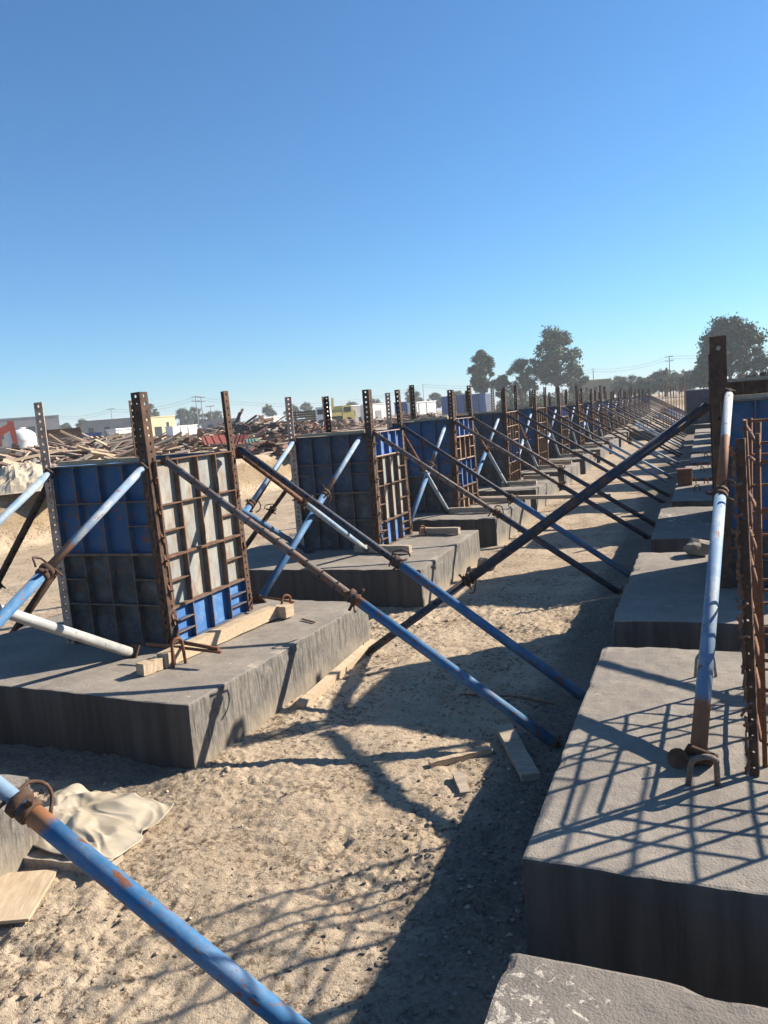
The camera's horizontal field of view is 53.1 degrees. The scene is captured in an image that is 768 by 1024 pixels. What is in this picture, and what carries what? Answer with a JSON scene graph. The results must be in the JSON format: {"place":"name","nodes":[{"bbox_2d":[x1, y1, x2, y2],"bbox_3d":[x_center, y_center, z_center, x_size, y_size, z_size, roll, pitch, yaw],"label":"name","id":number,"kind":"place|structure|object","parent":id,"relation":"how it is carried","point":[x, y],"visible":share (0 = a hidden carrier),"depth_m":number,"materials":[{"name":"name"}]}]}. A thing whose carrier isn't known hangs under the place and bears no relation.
{"place":"outdoors","nodes":[
{"label":"outdoors","id":0,"kind":"place"},
{"bbox_2d":[0,391,725,1023],"bbox_3d":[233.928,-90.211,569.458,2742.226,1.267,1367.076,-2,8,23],"label":"ground","id":1,"kind":"structure","parent":0,"point":[354,759],"depth_m":3.42,"materials":[{"name":"sand"}]},
{"bbox_2d":[0,421,18,460],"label":"excavator","id":2,"kind":"object","parent":1,"relation":"on","point":[8,427],"visible":0.6,"depth_m":37.46,"materials":[{"name":"red paint"}]},
{"bbox_2d":[0,774,37,876],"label":"concrete footing","id":3,"kind":"object","parent":1,"relation":"on","point":[18,840],"visible":0.43,"depth_m":3.19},
{"bbox_2d":[0,467,54,524],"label":"steel prop","id":4,"kind":"object","parent":3,"relation":"on","point":[21,499],"visible":1,"depth_m":4.92,"materials":[{"name":"blue paint"}]},
{"bbox_2d":[0,462,149,627],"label":"steel prop","id":5,"kind":"object","parent":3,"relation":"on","point":[45,570],"visible":1,"depth_m":4.17,"materials":[{"name":"blue paint"}]},
{"bbox_2d":[8,427,36,454],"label":"water tank","id":6,"kind":"object","parent":1,"relation":"on","point":[26,438],"visible":0.48,"depth_m":40.97,"materials":[{"name":"white paint"}]},
{"bbox_2d":[0,480,49,588],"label":"steel prop","id":7,"kind":"object","parent":1,"relation":"on","point":[26,526],"visible":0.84,"depth_m":5.39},
{"bbox_2d":[0,461,50,494],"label":"rubble heap","id":8,"kind":"object","parent":1,"relation":"on","point":[19,478],"visible":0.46,"depth_m":13.35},
{"bbox_2d":[0,869,57,923],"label":"plywood offcut","id":9,"kind":"object","parent":1,"relation":"on","point":[22,894],"visible":1,"depth_m":3.01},
{"bbox_2d":[0,415,60,447],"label":"long wall building","id":10,"kind":"structure","parent":1,"relation":"on","point":[51,422],"depth_m":135.58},
{"bbox_2d":[10,567,60,631],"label":"steel prop","id":11,"kind":"object","parent":1,"relation":"on","point":[37,597],"visible":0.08,"depth_m":6.11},
{"bbox_2d":[0,451,100,467],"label":"timber heap","id":12,"kind":"object","parent":1,"relation":"on","point":[7,461],"visible":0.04,"depth_m":19.05,"materials":[{"name":"wood"}]},
{"bbox_2d":[42,427,83,444],"bbox_3d":[-14.210,-2.992,34.031,1.711,1.365,1.600,-8,8,-22],"label":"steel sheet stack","id":13,"kind":"object","parent":1,"relation":"on","point":[56,432],"visible":0.5,"depth_m":33.30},
{"bbox_2d":[23,848,122,874],"bbox_3d":[-1.316,1.459,3.232,0.420,0.050,0.123,-2,8,17],"label":"timber plank","id":14,"kind":"object","parent":1,"relation":"on","point":[38,858],"visible":0.46,"depth_m":3.20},
{"bbox_2d":[0,430,189,461],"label":"timber heap","id":15,"kind":"object","parent":1,"relation":"on","point":[80,448],"visible":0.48,"depth_m":23.58,"materials":[{"name":"wood"}]},
{"bbox_2d":[33,783,173,860],"bbox_3d":[-1.353,1.385,3.474,0.750,0.073,0.525,-2,8,23],"label":"plastic sheet","id":16,"kind":"object","parent":1,"relation":"on","point":[110,826],"visible":0.66,"depth_m":3.48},
{"bbox_2d":[81,418,131,435],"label":"workshop hall","id":17,"kind":"structure","parent":1,"relation":"on","point":[93,426],"depth_m":121.50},
{"bbox_2d":[133,415,175,437],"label":"yellow building","id":18,"kind":"structure","parent":1,"relation":"on","point":[159,423],"depth_m":109.67,"materials":[{"name":"beige paint"}]},
{"bbox_2d":[0,775,310,1023],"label":"steel prop","id":19,"kind":"object","parent":1,"relation":"on","point":[24,806],"visible":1,"depth_m":2.08,"materials":[{"name":"blue paint"}]},
{"bbox_2d":[164,424,197,437],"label":"white container","id":20,"kind":"object","parent":1,"relation":"on","point":[175,430],"visible":0.75,"depth_m":103.47,"materials":[{"name":"paint"}]},
{"bbox_2d":[0,599,369,769],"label":"concrete footing","id":21,"kind":"object","parent":1,"relation":"on","point":[194,712],"visible":0.63,"depth_m":4.48,"materials":[{"name":"concrete"}]},
{"bbox_2d":[0,604,139,657],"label":"steel prop","id":22,"kind":"object","parent":21,"relation":"on","point":[46,625],"visible":0.94,"depth_m":4.49,"materials":[{"name":"grey paint"}]},
{"bbox_2d":[34,391,252,648],"bbox_3d":[-1.657,0.009,5.494,0.956,1.663,1.028,-2,8,23],"label":"formwork box","id":23,"kind":"object","parent":21,"relation":"on","point":[157,553],"visible":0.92,"depth_m":5.17,"materials":[{"name":"blue paint"}]},
{"bbox_2d":[136,656,163,675],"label":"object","id":24,"kind":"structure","parent":21,"relation":"on","point":[151,665],"depth_m":4.49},
{"bbox_2d":[156,606,277,667],"bbox_3d":[-1.063,0.802,5.067,0.073,0.090,1.120,-1,8,29],"label":"timber plank","id":25,"kind":"object","parent":21,"relation":"on","point":[232,629],"visible":0.89,"depth_m":5.05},
{"bbox_2d":[244,439,296,512],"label":"steel prop","id":26,"kind":"object","parent":21,"relation":"on","point":[251,503],"visible":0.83,"depth_m":7.55,"materials":[{"name":"blue paint"}]},
{"bbox_2d":[252,434,363,602],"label":"steel prop","id":27,"kind":"object","parent":21,"relation":"on","point":[325,493],"visible":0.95,"depth_m":6.73,"materials":[{"name":"blue paint"}]},
{"bbox_2d":[175,408,194,425],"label":"tree","id":28,"kind":"object","parent":1,"relation":"on","point":[184,416],"visible":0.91,"depth_m":191.47,"materials":[{"name":"green plant"}]},
{"bbox_2d":[108,427,268,451],"bbox_3d":[-8.507,-2.677,31.710,7.948,1.434,4.957,-6,7,-14],"label":"timber heap","id":29,"kind":"object","parent":1,"relation":"on","point":[196,440],"visible":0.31,"depth_m":30.61,"materials":[{"name":"wood"}]},
{"bbox_2d":[213,435,289,454],"bbox_3d":[-3.322,-1.879,22.676,3.328,0.750,2.376,-6,7,-8],"label":"heap","id":30,"kind":"object","parent":1,"relation":"on","point":[277,445],"visible":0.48,"depth_m":22.11,"materials":[{"name":"wood"}]},
{"bbox_2d":[186,409,324,439],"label":"scrap heap","id":31,"kind":"object","parent":1,"relation":"on","point":[277,428],"visible":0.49,"depth_m":40.32,"materials":[{"name":"metal"}]},
{"bbox_2d":[246,479,291,548],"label":"steel prop","id":32,"kind":"object","parent":1,"relation":"on","point":[269,513],"visible":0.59,"depth_m":9.12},
{"bbox_2d":[290,407,331,423],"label":"cargo lorry","id":33,"kind":"object","parent":1,"relation":"on","point":[319,418],"visible":0.45,"depth_m":68.23,"materials":[{"name":"metal"}]},
{"bbox_2d":[2,501,621,1023],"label":"soil clods","id":34,"kind":"object","parent":1,"relation":"on","point":[42,993],"visible":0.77,"depth_m":2.98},
{"bbox_2d":[306,398,354,423],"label":"crane truck","id":35,"kind":"object","parent":1,"relation":"on","point":[340,413],"visible":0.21,"depth_m":72.93,"materials":[{"name":"yellow paint"}]},
{"bbox_2d":[296,639,375,707],"bbox_3d":[-0.303,1.100,5.301,0.058,0.064,1.280,10,12,18],"label":"timber plank","id":36,"kind":"object","parent":1,"relation":"on","point":[327,681],"visible":0.94,"depth_m":5.16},
{"bbox_2d":[307,416,395,430],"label":"scrap heap","id":37,"kind":"object","parent":1,"relation":"on","point":[346,423],"visible":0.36,"depth_m":50.77,"materials":[{"name":"metal"}]},
{"bbox_2d":[160,455,561,751],"bbox_3d":[-0.246,0.439,4.407,2.899,0.152,0.181,34,-1,18],"label":"steel prop","id":38,"kind":"object","parent":1,"relation":"on","point":[353,597],"visible":1,"depth_m":4.28,"materials":[{"name":"blue paint"}]},
{"bbox_2d":[247,530,479,607],"bbox_3d":[-0.413,0.618,8.319,2.456,0.466,2.127,-2,8,22],"label":"concrete footing","id":39,"kind":"object","parent":1,"relation":"on","point":[443,561],"visible":0.53,"depth_m":7.41,"materials":[{"name":"concrete"}]},
{"bbox_2d":[242,508,314,552],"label":"steel prop","id":40,"kind":"object","parent":39,"relation":"on","point":[282,535],"visible":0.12,"depth_m":7.55,"materials":[{"name":"blue paint"}]},
{"bbox_2d":[236,453,367,551],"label":"steel prop","id":41,"kind":"object","parent":39,"relation":"on","point":[326,519],"visible":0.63,"depth_m":6.63,"materials":[{"name":"blue paint"}]},
{"bbox_2d":[285,389,412,550],"bbox_3d":[-0.351,-0.482,8.519,1.030,1.661,1.030,-2,8,23],"label":"formwork box","id":42,"kind":"object","parent":39,"relation":"on","point":[370,493],"visible":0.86,"depth_m":8.18,"materials":[{"name":"blue metal"}]},
{"bbox_2d":[354,544,411,552],"bbox_3d":[-0.015,0.374,7.812,0.620,0.076,0.073,-1,8,26],"label":"timber plank","id":43,"kind":"object","parent":39,"relation":"on","point":[388,548],"visible":0.61,"depth_m":7.74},
{"bbox_2d":[421,527,460,533],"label":"timber plank","id":44,"kind":"object","parent":39,"relation":"on","point":[442,530],"visible":0.97,"depth_m":8.63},
{"bbox_2d":[360,403,388,420],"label":"white shed","id":45,"kind":"structure","parent":1,"relation":"on","point":[379,409],"depth_m":123.68,"materials":[{"name":"paint"}]},
{"bbox_2d":[374,412,446,424],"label":"scrap heap","id":46,"kind":"object","parent":1,"relation":"on","point":[406,416],"visible":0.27,"depth_m":58.89,"materials":[{"name":"wood"}]},
{"bbox_2d":[236,443,585,701],"bbox_3d":[0.074,0.315,5.087,2.984,0.181,0.152,35,46,21],"label":"steel prop","id":47,"kind":"object","parent":1,"relation":"on","point":[397,562],"visible":0.95,"depth_m":4.97,"materials":[{"name":"blue paint"}]},
{"bbox_2d":[406,400,436,415],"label":"white trailer","id":48,"kind":"object","parent":1,"relation":"on","point":[424,407],"visible":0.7,"depth_m":96.69,"materials":[{"name":"paint"}]},
{"bbox_2d":[428,746,491,767],"bbox_3d":[0.390,1.251,3.921,0.340,0.035,0.038,-7,8,-19],"label":"timber plank","id":49,"kind":"object","parent":1,"relation":"on","point":[462,756],"visible":1,"depth_m":3.91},
{"bbox_2d":[452,772,470,795],"bbox_3d":[0.368,1.295,3.648,0.053,0.035,0.200,-5,7,-5],"label":"timber plank","id":50,"kind":"object","parent":1,"relation":"on","point":[460,782],"visible":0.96,"depth_m":3.63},
{"bbox_2d":[441,393,485,415],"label":"blue hoarding","id":51,"kind":"object","parent":1,"relation":"on","point":[478,402],"visible":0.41,"depth_m":94.51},
{"bbox_2d":[412,499,531,546],"bbox_3d":[0.687,0.179,11.070,2.457,0.466,2.127,-2,8,23],"label":"concrete footing","id":52,"kind":"object","parent":1,"relation":"on","point":[493,530],"visible":0.17,"depth_m":9.95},
{"bbox_2d":[404,432,453,513],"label":"steel prop","id":53,"kind":"object","parent":52,"relation":"on","point":[436,491],"visible":0.64,"depth_m":9.66,"materials":[{"name":"blue paint"}]},
{"bbox_2d":[411,423,447,521],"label":"steel prop","id":54,"kind":"object","parent":52,"relation":"on","point":[431,464],"visible":0.67,"depth_m":9.54,"materials":[{"name":"blue paint"}]},
{"bbox_2d":[385,385,479,512],"bbox_3d":[0.723,-0.950,10.962,1.019,1.800,1.034,-1,8,24],"label":"formwork box","id":55,"kind":"object","parent":52,"relation":"on","point":[457,442],"visible":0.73,"depth_m":10.60,"materials":[{"name":"blue paint"}]},
{"bbox_2d":[466,349,497,393],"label":"broadleaf tree","id":56,"kind":"object","parent":1,"relation":"on","point":[480,370],"visible":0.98,"depth_m":124.35,"materials":[{"name":"green plant"}]},
{"bbox_2d":[372,429,623,594],"bbox_3d":[1.024,-0.046,7.443,2.906,0.181,0.152,34,-18,18],"label":"steel prop","id":57,"kind":"object","parent":1,"relation":"on","point":[497,513],"visible":0.99,"depth_m":7.36,"materials":[{"name":"blue paint"}]},
{"bbox_2d":[496,390,527,410],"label":"green bush","id":58,"kind":"object","parent":1,"relation":"on","point":[510,400],"visible":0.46,"depth_m":104.88,"materials":[{"name":"green plant"}]},
{"bbox_2d":[401,424,630,576],"bbox_3d":[1.340,-0.150,8.144,2.984,0.181,0.152,35,64,21],"label":"steel prop","id":59,"kind":"object","parent":1,"relation":"on","point":[512,498],"visible":0.91,"depth_m":8.06,"materials":[{"name":"blue paint"}]},
{"bbox_2d":[495,723,539,782],"bbox_3d":[0.678,1.230,3.944,0.093,0.056,0.600,-5,7,-3],"label":"timber plank","id":60,"kind":"object","parent":1,"relation":"on","point":[527,770],"visible":0.97,"depth_m":3.88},
{"bbox_2d":[478,476,558,510],"bbox_3d":[1.748,-0.267,13.896,2.456,0.467,2.128,-2,8,23],"label":"concrete footing","id":61,"kind":"object","parent":1,"relation":"on","point":[544,487],"visible":0.15,"depth_m":12.87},
{"bbox_2d":[454,385,521,485],"bbox_3d":[1.880,-1.382,13.871,1.007,1.738,1.039,-1,8,22],"label":"formwork box","id":62,"kind":"object","parent":61,"relation":"on","point":[509,468],"visible":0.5,"depth_m":13.47,"materials":[{"name":"blue metal"}]},
{"bbox_2d":[505,358,539,395],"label":"broadleaf tree","id":63,"kind":"object","parent":1,"relation":"on","point":[525,383],"visible":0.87,"depth_m":127.53,"materials":[{"name":"green plant"}]},
{"bbox_2d":[363,401,710,655],"bbox_3d":[1.054,0.166,5.512,3.014,0.164,0.193,-37,27,9],"label":"steel prop","id":64,"kind":"object","parent":1,"relation":"on","point":[601,482],"visible":0.91,"depth_m":5.46,"materials":[{"name":"blue paint"}]},
{"bbox_2d":[479,493,611,499],"bbox_3d":[1.797,-0.206,11.299,3.000,0.055,0.113,-1,8,26],"label":"timber plank","id":65,"kind":"object","parent":1,"relation":"on","point":[557,496],"visible":0.41,"depth_m":10.98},
{"bbox_2d":[521,462,579,489],"bbox_3d":[2.841,-0.701,16.613,2.456,0.466,2.127,-2,8,23],"label":"concrete footing","id":66,"kind":"object","parent":1,"relation":"on","point":[573,468],"visible":0.13,"depth_m":15.73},
{"bbox_2d":[490,385,548,469],"bbox_3d":[2.952,-1.858,16.636,0.989,1.811,1.009,-1,8,24],"label":"formwork box","id":67,"kind":"object","parent":66,"relation":"on","point":[538,443],"visible":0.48,"depth_m":16.23,"materials":[{"name":"blue paint"}]},
{"bbox_2d":[454,420,651,539],"bbox_3d":[2.104,-0.443,9.859,2.946,0.152,0.181,34,11,18],"label":"steel prop","id":68,"kind":"object","parent":1,"relation":"on","point":[562,485],"visible":0.98,"depth_m":9.78,"materials":[{"name":"blue paint"}]},
{"bbox_2d":[527,324,584,393],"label":"broadleaf tree","id":69,"kind":"object","parent":1,"relation":"on","point":[547,368],"visible":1,"depth_m":128.16,"materials":[{"name":"green plant"}]},
{"bbox_2d":[471,416,655,526],"bbox_3d":[2.444,-0.578,10.605,3.006,0.152,0.181,34,21,19],"label":"steel prop","id":70,"kind":"object","parent":1,"relation":"on","point":[560,469],"visible":0.94,"depth_m":10.55,"materials":[{"name":"blue paint"}]},
{"bbox_2d":[549,452,596,473],"bbox_3d":[3.974,-1.144,19.377,2.457,0.466,2.127,-2,8,23],"label":"concrete footing","id":71,"kind":"object","parent":1,"relation":"on","point":[586,467],"visible":0.12,"depth_m":18.27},
{"bbox_2d":[520,387,569,457],"bbox_3d":[4.080,-2.253,19.412,0.983,1.714,1.000,-1,7,24],"label":"formwork box","id":72,"kind":"object","parent":71,"relation":"on","point":[558,428],"visible":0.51,"depth_m":18.98,"materials":[{"name":"blue metal"}]},
{"bbox_2d":[506,413,665,502],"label":"steel prop","id":73,"kind":"object","parent":1,"relation":"on","point":[602,468],"visible":0.95,"depth_m":12.77,"materials":[{"name":"blue paint"}]},
{"bbox_2d":[570,445,608,462],"bbox_3d":[5.106,-1.588,22.142,2.456,0.467,2.128,-2,8,23],"label":"concrete footing","id":74,"kind":"object","parent":1,"relation":"on","point":[604,453],"visible":0.09,"depth_m":21.14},
{"bbox_2d":[543,385,584,448],"bbox_3d":[5.201,-2.718,22.155,0.988,1.763,0.994,-2,8,22],"label":"formwork box","id":75,"kind":"object","parent":74,"relation":"on","point":[580,440],"visible":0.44,"depth_m":21.70,"materials":[{"name":"blue metal"}]},
{"bbox_2d":[569,378,610,399],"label":"tan building","id":76,"kind":"structure","parent":1,"relation":"on","point":[593,385],"depth_m":133.44,"materials":[{"name":"concrete"}]},
{"bbox_2d":[516,411,670,496],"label":"steel prop","id":77,"kind":"object","parent":1,"relation":"on","point":[640,480],"visible":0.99,"depth_m":13.44,"materials":[{"name":"blue paint"}]},
{"bbox_2d":[585,438,618,453],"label":"concrete footing","id":78,"kind":"object","parent":1,"relation":"on","point":[614,441],"visible":0.07,"depth_m":24.21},
{"bbox_2d":[560,389,597,441],"bbox_3d":[6.338,-3.145,24.930,1.008,1.727,0.972,-1,8,23],"label":"formwork box","id":79,"kind":"object","parent":78,"relation":"on","point":[593,429],"visible":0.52,"depth_m":24.48,"materials":[{"name":"blue paint"}]},
{"bbox_2d":[537,410,667,482],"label":"steel prop","id":80,"kind":"object","parent":1,"relation":"on","point":[612,451],"visible":0.95,"depth_m":15.46,"materials":[{"name":"blue paint"}]},
{"bbox_2d":[547,409,672,477],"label":"steel prop","id":81,"kind":"object","parent":1,"relation":"on","point":[607,442],"visible":0.96,"depth_m":16.19,"materials":[{"name":"blue paint"}]},
{"bbox_2d":[603,433,626,446],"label":"concrete footing","id":82,"kind":"object","parent":1,"relation":"on","point":[622,443],"visible":0.14,"depth_m":26.96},
{"bbox_2d":[573,385,607,436],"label":"formwork box","id":83,"kind":"object","parent":82,"relation":"on","point":[601,419],"visible":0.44,"depth_m":27.27,"materials":[{"name":"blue metal"}]},
{"bbox_2d":[563,407,675,466],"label":"steel prop","id":84,"kind":"object","parent":1,"relation":"on","point":[635,445],"visible":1,"depth_m":18.27,"materials":[{"name":"blue paint"}]},
{"bbox_2d":[566,405,679,463],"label":"steel prop","id":85,"kind":"object","parent":1,"relation":"on","point":[641,444],"visible":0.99,"depth_m":18.96,"materials":[{"name":"blue paint"}]},
{"bbox_2d":[484,953,767,1023],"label":"concrete footing","id":86,"kind":"object","parent":1,"relation":"on","point":[533,990],"visible":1,"depth_m":1.80,"materials":[{"name":"concrete"}]},
{"bbox_2d":[522,647,767,1007],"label":"concrete footing","id":87,"kind":"object","parent":1,"relation":"on","point":[641,858],"visible":0.88,"depth_m":2.42,"materials":[{"name":"concrete"}]},
{"bbox_2d":[667,748,695,768],"bbox_3d":[1.119,0.909,2.846,0.140,0.076,0.037,-6,7,-7],"label":"flange disc","id":88,"kind":"object","parent":87,"relation":"on","point":[678,758],"visible":0.83,"depth_m":2.84,"materials":[{"name":"metal"}]},
{"bbox_2d":[685,754,720,786],"bbox_3d":[1.129,0.923,2.709,0.126,0.178,0.088,-3,7,11],"label":"rebar staple","id":89,"kind":"object","parent":87,"relation":"on","point":[693,760],"visible":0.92,"depth_m":2.70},
{"bbox_2d":[684,388,736,766],"bbox_3d":[1.744,0.056,4.004,0.154,0.183,3.106,19,40,13],"label":"steel prop","id":90,"kind":"object","parent":87,"relation":"on","point":[698,744],"visible":0.83,"depth_m":3.50,"materials":[{"name":"blue paint"}]},
{"bbox_2d":[729,438,759,776],"bbox_3d":[1.274,0.352,2.705,0.102,1.220,0.045,-7,7,-15],"label":"angle post","id":91,"kind":"object","parent":87,"relation":"on","point":[744,578],"visible":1,"depth_m":2.70,"materials":[{"name":"metal"}]},
{"bbox_2d":[742,418,767,767],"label":"rebar cage","id":92,"kind":"object","parent":87,"relation":"on","point":[758,579],"visible":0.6,"depth_m":2.83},
{"bbox_2d":[629,427,665,439],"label":"concrete footing","id":93,"kind":"object","parent":1,"relation":"on","point":[632,435],"visible":0.23,"depth_m":29.22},
{"bbox_2d":[662,377,685,433],"bbox_3d":[11.341,-4.150,30.054,0.847,2.229,0.658,-2,8,23],"label":"rebar cage","id":94,"kind":"object","parent":93,"relation":"on","point":[676,404],"visible":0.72,"depth_m":30.13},
{"bbox_2d":[649,375,679,393],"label":"tree","id":95,"kind":"object","parent":1,"relation":"on","point":[656,385],"visible":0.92,"depth_m":127.23,"materials":[{"name":"green plant"}]},
{"bbox_2d":[650,506,712,552],"bbox_3d":[4.335,0.293,7.875,2.907,0.466,2.157,-2,8,23],"label":"concrete footing","id":96,"kind":"object","parent":1,"relation":"on","point":[676,529],"visible":0.31,"depth_m":7.91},
{"bbox_2d":[717,370,767,396],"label":"formwork box","id":97,"kind":"object","parent":96,"relation":"on","point":[751,385],"visible":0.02,"depth_m":7.73,"materials":[{"name":"metal"}]},
{"bbox_2d":[613,552,767,653],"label":"concrete footing","id":98,"kind":"object","parent":1,"relation":"on","point":[661,603],"visible":0.51,"depth_m":5.00,"materials":[{"name":"concrete"}]},
{"bbox_2d":[683,538,709,555],"bbox_3d":[2.665,0.292,6.534,0.239,0.142,0.218,-6,7,-10],"label":"concrete lump","id":99,"kind":"object","parent":98,"relation":"on","point":[696,547],"visible":0.88,"depth_m":6.46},
{"bbox_2d":[708,335,767,587],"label":"formwork box","id":100,"kind":"object","parent":98,"relation":"on","point":[753,406],"visible":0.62,"depth_m":5.26,"materials":[{"name":"blue paint"}]},
{"bbox_2d":[671,481,712,506],"bbox_3d":[5.452,-0.108,10.309,2.906,0.468,2.168,-2,8,23],"label":"concrete footing","id":101,"kind":"object","parent":1,"relation":"on","point":[686,496],"visible":0.22,"depth_m":10.18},
{"bbox_2d":[676,468,692,485],"bbox_3d":[4.471,-0.525,11.414,0.220,0.245,0.180,-2,8,23],"label":"brick stub","id":102,"kind":"object","parent":101,"relation":"on","point":[684,476],"visible":1,"depth_m":11.34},
{"bbox_2d":[677,423,709,434],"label":"concrete footing","id":103,"kind":"object","parent":1,"relation":"on","point":[690,428],"visible":0.2,"depth_m":30.59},
{"bbox_2d":[685,381,709,423],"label":"formwork box","id":104,"kind":"object","parent":103,"relation":"on","point":[694,398],"visible":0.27,"depth_m":31.03,"materials":[{"name":"blue metal"}]},
{"bbox_2d":[687,366,708,388],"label":"broadleaf tree","id":105,"kind":"object","parent":1,"relation":"on","point":[696,378],"visible":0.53,"depth_m":113.67,"materials":[{"name":"green plant"}]},
{"bbox_2d":[685,465,711,481],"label":"concrete footing","id":106,"kind":"object","parent":1,"relation":"on","point":[699,475],"visible":0.06,"depth_m":12.86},
{"bbox_2d":[694,312,767,380],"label":"broadleaf tree","id":107,"kind":"object","parent":1,"relation":"on","point":[742,338],"visible":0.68,"depth_m":104.54,"materials":[{"name":"green plant"}]},
{"bbox_2d":[735,353,767,377],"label":"broadleaf tree","id":108,"kind":"object","parent":1,"relation":"on","point":[759,364],"visible":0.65,"depth_m":98.52,"materials":[{"name":"green plant"}]},
{"bbox_2d":[0,0,767,438],"label":"sky","id":109,"kind":"structure","parent":0,"point":[258,202],"materials":[{"name":"blue"}]},
{"bbox_2d":[288,699,581,1023],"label":"gravel","id":110,"kind":"structure","parent":0,"point":[444,942],"depth_m":2.73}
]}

